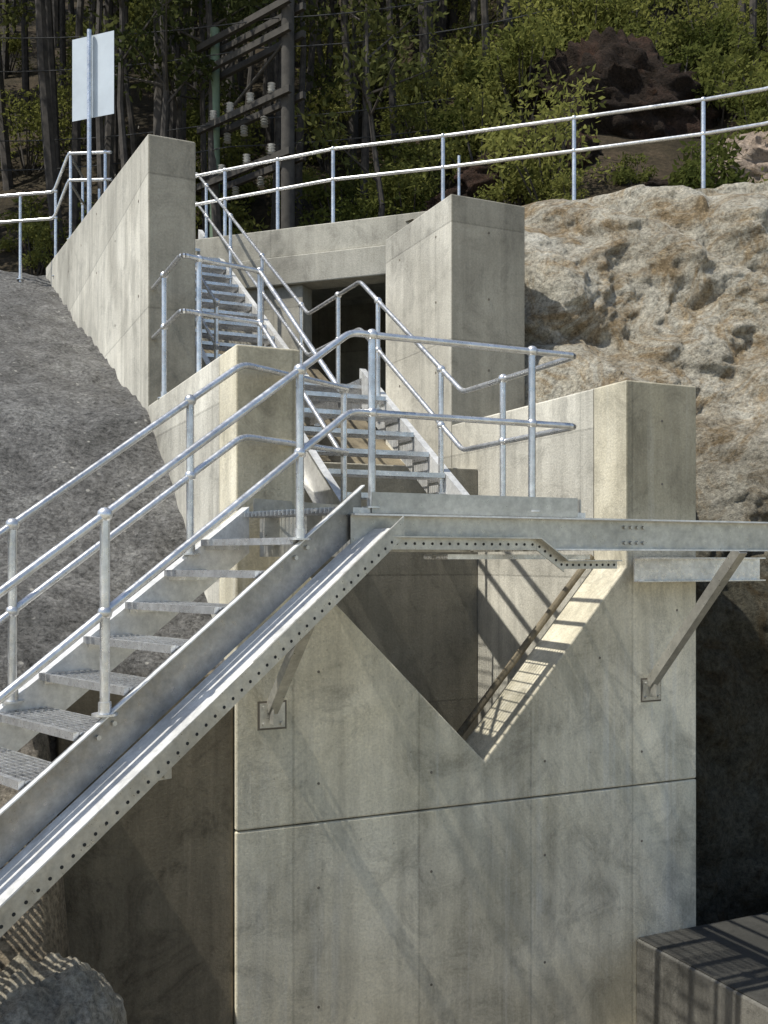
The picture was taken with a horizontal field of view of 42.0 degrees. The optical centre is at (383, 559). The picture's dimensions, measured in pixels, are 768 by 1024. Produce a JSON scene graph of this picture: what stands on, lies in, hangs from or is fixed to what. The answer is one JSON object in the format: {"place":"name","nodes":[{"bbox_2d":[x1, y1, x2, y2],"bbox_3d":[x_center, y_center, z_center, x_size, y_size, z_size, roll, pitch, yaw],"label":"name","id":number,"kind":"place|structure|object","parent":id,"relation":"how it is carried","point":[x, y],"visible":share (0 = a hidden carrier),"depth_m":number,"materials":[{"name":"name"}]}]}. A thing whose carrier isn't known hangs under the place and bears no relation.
{"place":"outdoors","nodes":[
{"label":"outdoors","id":0,"kind":"place"},
{"bbox_2d":[0,270,224,971],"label":"shotcrete slope","id":1,"kind":"structure","parent":0,"point":[71,407],"depth_m":7.84,"materials":[{"name":"grey concrete"}]},
{"bbox_2d":[0,150,111,281],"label":"crest guard rail","id":2,"kind":"object","parent":1,"relation":"on","point":[70,180],"visible":0.76,"depth_m":15.88,"materials":[{"name":"metal"}]},
{"bbox_2d":[0,952,126,1023],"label":"rock outcrop","id":3,"kind":"object","parent":1,"relation":"on","point":[53,988],"visible":1,"depth_m":4.29,"materials":[{"name":"grey stone"}]},
{"bbox_2d":[46,126,194,411],"bbox_3d":[-3.736,-2.474,13.097,0.443,4.948,8.644,0,0,-24],"label":"concrete abutment","id":4,"kind":"object","parent":1,"relation":"on","point":[131,238],"visible":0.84,"depth_m":9.43,"materials":[{"name":"grey concrete"}]},
{"bbox_2d":[72,29,113,213],"bbox_3d":[-4.383,-5.975,15.046,0.745,3.950,0.174,0,0,10],"label":"sign board","id":5,"kind":"object","parent":4,"relation":"on","point":[92,76],"visible":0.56,"depth_m":15.01,"materials":[{"name":"metal"}]},
{"bbox_2d":[55,670,232,1023],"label":"weathered retaining wall","id":6,"kind":"structure","parent":1,"relation":"on","point":[148,881],"depth_m":6.32,"materials":[{"name":"concrete"}]},
{"bbox_2d":[148,357,218,617],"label":"wing","id":7,"kind":"structure","parent":1,"relation":"on","point":[170,435],"depth_m":7.37,"materials":[{"name":"grey concrete"}]},
{"bbox_2d":[0,0,767,275],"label":"hillside","id":8,"kind":"structure","parent":0,"point":[663,154],"depth_m":25.95,"materials":[{"name":"green plant"}]},
{"bbox_2d":[195,283,385,441],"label":"recess walls","id":9,"kind":"structure","parent":8,"relation":"on","point":[357,307],"depth_m":16.70,"materials":[{"name":"concrete"}]},
{"bbox_2d":[212,245,385,289],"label":"lintel","id":10,"kind":"structure","parent":9,"relation":"on","point":[334,269],"depth_m":13.70,"materials":[{"name":"concrete"}]},
{"bbox_2d":[195,211,425,264],"bbox_3d":[-0.798,-4.420,13.897,4.700,0.400,0.350,0,0,20],"label":"coping band","id":11,"kind":"object","parent":10,"relation":"on","point":[352,234],"visible":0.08,"depth_m":13.79,"materials":[{"name":"concrete"}]},
{"bbox_2d":[202,340,405,465],"bbox_3d":[-1.467,-1.400,11.913,2.700,3.400,4.880,0,0,-24],"label":"concrete chute","id":12,"kind":"object","parent":8,"relation":"on","point":[313,371],"visible":0.07,"depth_m":11.68,"materials":[{"name":"beige concrete"}]},
{"bbox_2d":[195,229,472,550],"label":"steel staircase","id":13,"kind":"structure","parent":8,"relation":"on","point":[414,452],"depth_m":8.81,"materials":[{"name":"grey metal"}]},
{"bbox_2d":[0,172,575,716],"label":"pipe handrail","id":14,"kind":"object","parent":13,"relation":"attached to","point":[102,616],"visible":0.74,"depth_m":5.89,"materials":[{"name":"metal"}]},
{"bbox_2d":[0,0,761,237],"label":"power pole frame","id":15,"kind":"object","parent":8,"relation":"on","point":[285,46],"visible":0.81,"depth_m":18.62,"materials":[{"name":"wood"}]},
{"bbox_2d":[0,0,767,275],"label":"forest undergrowth","id":16,"kind":"object","parent":8,"relation":"on","point":[720,55],"visible":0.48,"depth_m":21.42,"materials":[{"name":"green plant"}]},
{"bbox_2d":[0,0,767,259],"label":"forest trees","id":17,"kind":"object","parent":8,"relation":"on","point":[170,79],"visible":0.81,"depth_m":20.81,"materials":[{"name":"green plant"}]},
{"bbox_2d":[420,186,469,211],"bbox_3d":[1.623,-6.713,19.474,2.028,1.093,1.346,0,0,0],"label":"boulder","id":18,"kind":"object","parent":8,"relation":"on","point":[433,201],"visible":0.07,"depth_m":19.20,"materials":[{"name":"brown stone"}]},
{"bbox_2d":[195,86,767,235],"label":"crest guard rail","id":19,"kind":"object","parent":8,"relation":"on","point":[702,134],"visible":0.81,"depth_m":13.19,"materials":[{"name":"metal"}]},
{"bbox_2d":[454,128,602,204],"bbox_3d":[2.960,-7.285,19.246,3.011,1.846,2.116,0,0,16],"label":"boulder","id":20,"kind":"object","parent":8,"relation":"on","point":[472,178],"visible":0.17,"depth_m":18.59,"materials":[{"name":"brown stone"}]},
{"bbox_2d":[513,26,726,138],"bbox_3d":[4.875,-9.042,21.058,4.496,4.165,3.343,0,0,0],"label":"boulder","id":21,"kind":"object","parent":8,"relation":"on","point":[630,71],"visible":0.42,"depth_m":19.69,"materials":[{"name":"brown stone"}]},
{"bbox_2d":[634,179,710,188],"bbox_3d":[5.506,-6.223,17.538,2.921,1.079,1.983,0,0,0],"label":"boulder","id":22,"kind":"object","parent":8,"relation":"on","point":[656,183],"visible":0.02,"depth_m":17.14,"materials":[{"name":"brown stone"}]},
{"bbox_2d":[710,131,767,188],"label":"boulder","id":23,"kind":"object","parent":8,"relation":"on","point":[754,152],"visible":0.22,"depth_m":16.18,"materials":[{"name":"beige stone"}]},
{"bbox_2d":[408,181,767,925],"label":"shotcrete rock face","id":24,"kind":"object","parent":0,"point":[664,285],"visible":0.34,"depth_m":10.71},
{"bbox_2d":[386,194,524,467],"bbox_3d":[0.765,-1.400,11.300,0.903,4.800,1.647,0,0,-24],"label":"concrete abutment","id":25,"kind":"object","parent":24,"relation":"on","point":[455,267],"visible":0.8,"depth_m":10.63,"materials":[{"name":"grey concrete"}]},
{"bbox_3d":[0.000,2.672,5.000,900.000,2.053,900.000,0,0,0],"label":"ground","id":26,"kind":"structure","parent":0,"visible":0},
{"bbox_2d":[0,485,403,936],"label":"steel staircase","id":27,"kind":"structure","parent":26,"relation":"on","point":[40,865],"depth_m":4.95,"materials":[{"name":"grey metal"}]},
{"bbox_2d":[304,462,476,740],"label":"concrete cross wall","id":28,"kind":"structure","parent":26,"relation":"on","point":[412,616],"depth_m":9.62,"materials":[{"name":"grey concrete"}]},
{"bbox_2d":[233,779,695,1023],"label":"lift","id":29,"kind":"object","parent":26,"relation":"on","point":[489,915],"visible":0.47,"depth_m":7.18,"materials":[{"name":"concrete"}]},
{"bbox_2d":[219,344,695,830],"bbox_3d":[0.693,0.178,7.457,3.820,3.157,0.420,0,0,-24],"label":"notched upper lift","id":30,"kind":"object","parent":29,"relation":"on","point":[369,730],"visible":0.79,"depth_m":7.38,"materials":[{"name":"concrete"}]},
{"bbox_2d":[317,420,677,1008],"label":"tie hole plugs","id":31,"kind":"object","parent":30,"relation":"attached to","point":[318,887],"visible":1,"depth_m":7.06,"materials":[{"name":"grey concrete"}]},
{"bbox_2d":[244,492,767,730],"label":"steel landing","id":32,"kind":"object","parent":30,"relation":"attached to","point":[468,523],"visible":0.91,"depth_m":6.28,"materials":[{"name":"grey metal"}]},
{"bbox_2d":[457,554,593,736],"bbox_3d":[1.120,0.665,7.883,1.290,1.426,0.056,0,0,-24],"label":"notch seal pipe","id":33,"kind":"object","parent":30,"relation":"attached to","point":[515,658],"visible":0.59,"depth_m":7.84,"materials":[{"name":"metal"}]},
{"bbox_2d":[238,778,692,831],"bbox_3d":[0.693,1.700,7.457,3.780,0.400,0.380,0,0,-24],"label":"wall joint","id":34,"kind":"object","parent":29,"relation":"on","point":[456,805],"visible":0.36,"depth_m":7.16,"materials":[{"name":"concrete"}]},
{"bbox_2d":[452,389,593,724],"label":"wing","id":35,"kind":"structure","parent":26,"relation":"on","point":[516,598],"depth_m":9.14,"materials":[{"name":"grey concrete"}]},
{"bbox_2d":[637,912,767,1023],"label":"concrete ledge block","id":36,"kind":"structure","parent":26,"relation":"on","point":[715,973],"depth_m":7.43,"materials":[{"name":"grey concrete"}]}
]}

